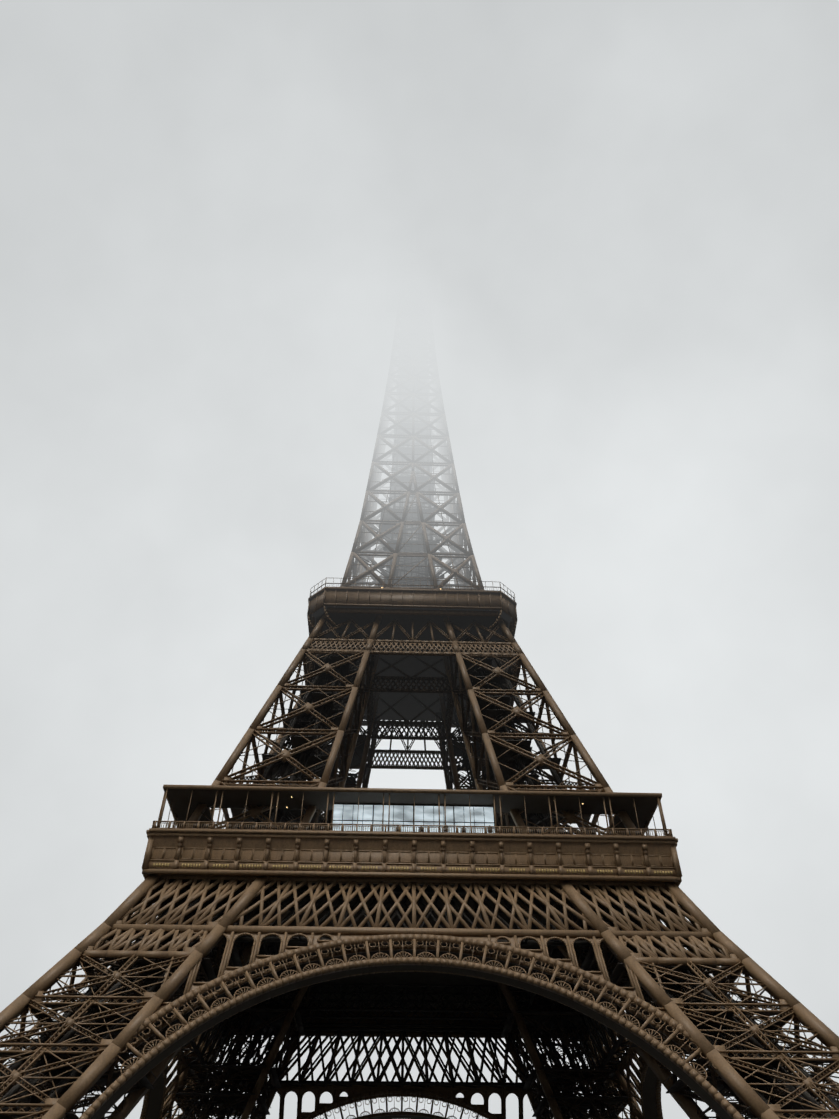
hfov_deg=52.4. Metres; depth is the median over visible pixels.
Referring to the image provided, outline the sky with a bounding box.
[0,0,838,1118]
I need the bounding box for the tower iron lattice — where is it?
[0,275,838,1118]
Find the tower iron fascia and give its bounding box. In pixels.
[307,589,516,666]
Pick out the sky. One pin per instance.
(628, 209)
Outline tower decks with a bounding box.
[165,261,659,1008]
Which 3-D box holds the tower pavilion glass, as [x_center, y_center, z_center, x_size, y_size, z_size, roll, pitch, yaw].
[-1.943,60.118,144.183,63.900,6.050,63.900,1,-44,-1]
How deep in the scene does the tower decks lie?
153.26 m
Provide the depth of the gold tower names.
113.20 m
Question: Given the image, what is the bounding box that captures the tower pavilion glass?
[333,804,494,832]
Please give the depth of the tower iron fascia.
166.77 m
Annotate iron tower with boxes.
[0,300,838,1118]
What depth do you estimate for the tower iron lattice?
113.28 m
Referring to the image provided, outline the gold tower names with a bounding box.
[153,863,672,874]

